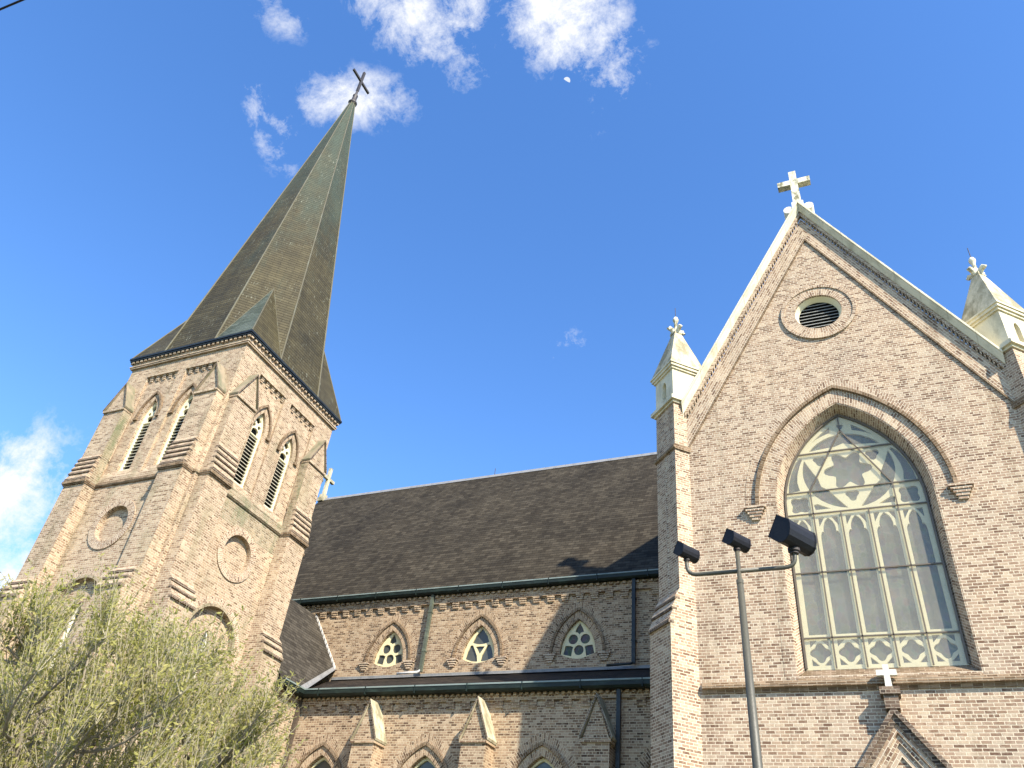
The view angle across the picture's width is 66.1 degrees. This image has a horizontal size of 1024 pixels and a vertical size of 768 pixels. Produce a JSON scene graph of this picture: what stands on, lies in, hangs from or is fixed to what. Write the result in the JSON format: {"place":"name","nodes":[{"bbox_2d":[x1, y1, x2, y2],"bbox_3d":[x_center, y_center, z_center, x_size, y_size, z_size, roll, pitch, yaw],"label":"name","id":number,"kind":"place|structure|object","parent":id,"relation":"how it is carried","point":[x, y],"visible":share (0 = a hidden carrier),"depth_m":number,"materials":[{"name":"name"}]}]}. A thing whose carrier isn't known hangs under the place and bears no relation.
{"place":"outdoors","nodes":[
{"label":"outdoors","id":0,"kind":"place"},
{"bbox_2d":[0,0,23,10],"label":"overhead cable","id":1,"kind":"object","parent":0,"point":[9,5],"visible":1,"depth_m":7.99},
{"bbox_2d":[0,0,1023,587],"label":"sky","id":2,"kind":"structure","parent":0,"point":[520,244],"materials":[{"name":"blue"}]},
{"label":"ground","id":3,"kind":"structure","parent":0,"visible":0},
{"bbox_2d":[0,553,307,767],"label":"willowy tree","id":4,"kind":"object","parent":3,"relation":"on","point":[139,687],"visible":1,"depth_m":11.59,"materials":[{"name":"green plant"}]},
{"bbox_2d":[0,68,1023,767],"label":"church","id":5,"kind":"structure","parent":3,"relation":"on","point":[854,406],"depth_m":25.16,"materials":[{"name":"brick"}]},
{"bbox_2d":[22,568,106,711],"bbox_3d":[-13.892,7.871,24.391,2.896,4.516,0.416,-10,-41,21],"label":"arched window","id":6,"kind":"structure","parent":5,"relation":"in","point":[89,573],"depth_m":25.43,"materials":[{"name":"brick"}]},
{"bbox_2d":[119,391,162,470],"bbox_3d":[-13.894,1.775,29.671,1.321,3.618,0.380,-10,-41,21],"label":"belfry window","id":7,"kind":"structure","parent":5,"relation":"in","point":[155,410],"depth_m":30.01,"materials":[{"name":"wood"}]},
{"bbox_2d":[155,382,196,464],"bbox_3d":[-12.238,1.469,29.008,1.321,3.618,0.380,-10,-41,21],"label":"belfry window","id":8,"kind":"structure","parent":5,"relation":"in","point":[177,425],"depth_m":29.46,"materials":[{"name":"wood"}]},
{"bbox_2d":[154,595,238,744],"bbox_3d":[-10.181,9.081,25.347,0.416,4.516,2.896,-10,-41,21],"label":"arched window","id":9,"kind":"structure","parent":5,"relation":"in","point":[214,601],"depth_m":26.49,"materials":[{"name":"brick"}]},
{"bbox_2d":[233,405,271,487],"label":"belfry window","id":10,"kind":"structure","parent":5,"relation":"in","point":[243,467],"depth_m":29.92,"materials":[{"name":"wood"}]},
{"bbox_2d":[264,431,298,511],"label":"belfry window","id":11,"kind":"structure","parent":5,"relation":"in","point":[283,460],"depth_m":31.18,"materials":[{"name":"wood"}]},
{"bbox_2d":[289,734,347,767],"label":"aisle window","id":12,"kind":"structure","parent":5,"relation":"in","point":[325,745],"depth_m":26.74,"materials":[{"name":"brick"}]},
{"bbox_2d":[358,614,415,670],"bbox_3d":[-4.879,10.462,31.934,2.600,2.290,0.340,-10,-41,21],"label":"clerestory window","id":13,"kind":"structure","parent":5,"relation":"in","point":[391,653],"depth_m":31.87,"materials":[{"name":"brick"}]},
{"bbox_2d":[390,733,456,767],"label":"aisle window","id":14,"kind":"structure","parent":5,"relation":"in","point":[436,752],"depth_m":25.28,"materials":[{"name":"brick"}]},
{"bbox_2d":[446,608,508,666],"bbox_3d":[-1.219,9.787,30.470,2.600,2.290,0.340,-10,-41,21],"label":"clerestory window","id":15,"kind":"structure","parent":5,"relation":"in","point":[480,648],"depth_m":30.41,"materials":[{"name":"brick"}]},
{"bbox_2d":[504,732,577,767],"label":"aisle window","id":16,"kind":"structure","parent":5,"relation":"in","point":[544,744],"depth_m":23.81,"materials":[{"name":"brick"}]},
{"bbox_2d":[543,601,611,662],"bbox_3d":[2.460,9.108,28.999,2.600,2.290,0.340,-10,-41,21],"label":"clerestory window","id":17,"kind":"structure","parent":5,"relation":"in","point":[579,642],"depth_m":28.94,"materials":[{"name":"brick"}]},
{"bbox_2d":[634,745,650,767],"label":"aisle window","id":18,"kind":"structure","parent":5,"relation":"in","point":[644,761],"depth_m":22.51,"materials":[{"name":"brick"}]},
{"bbox_2d":[743,379,997,681],"bbox_3d":[9.073,3.432,20.747,5.640,8.893,0.620,-10,-41,21],"label":"great window","id":19,"kind":"structure","parent":5,"relation":"in","point":[874,590],"depth_m":20.33,"materials":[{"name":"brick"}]},
{"bbox_2d":[673,514,816,767],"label":"lamp post","id":20,"kind":"object","parent":3,"relation":"on","point":[796,539],"visible":1,"depth_m":11.31,"materials":[{"name":"metal"}]}
]}

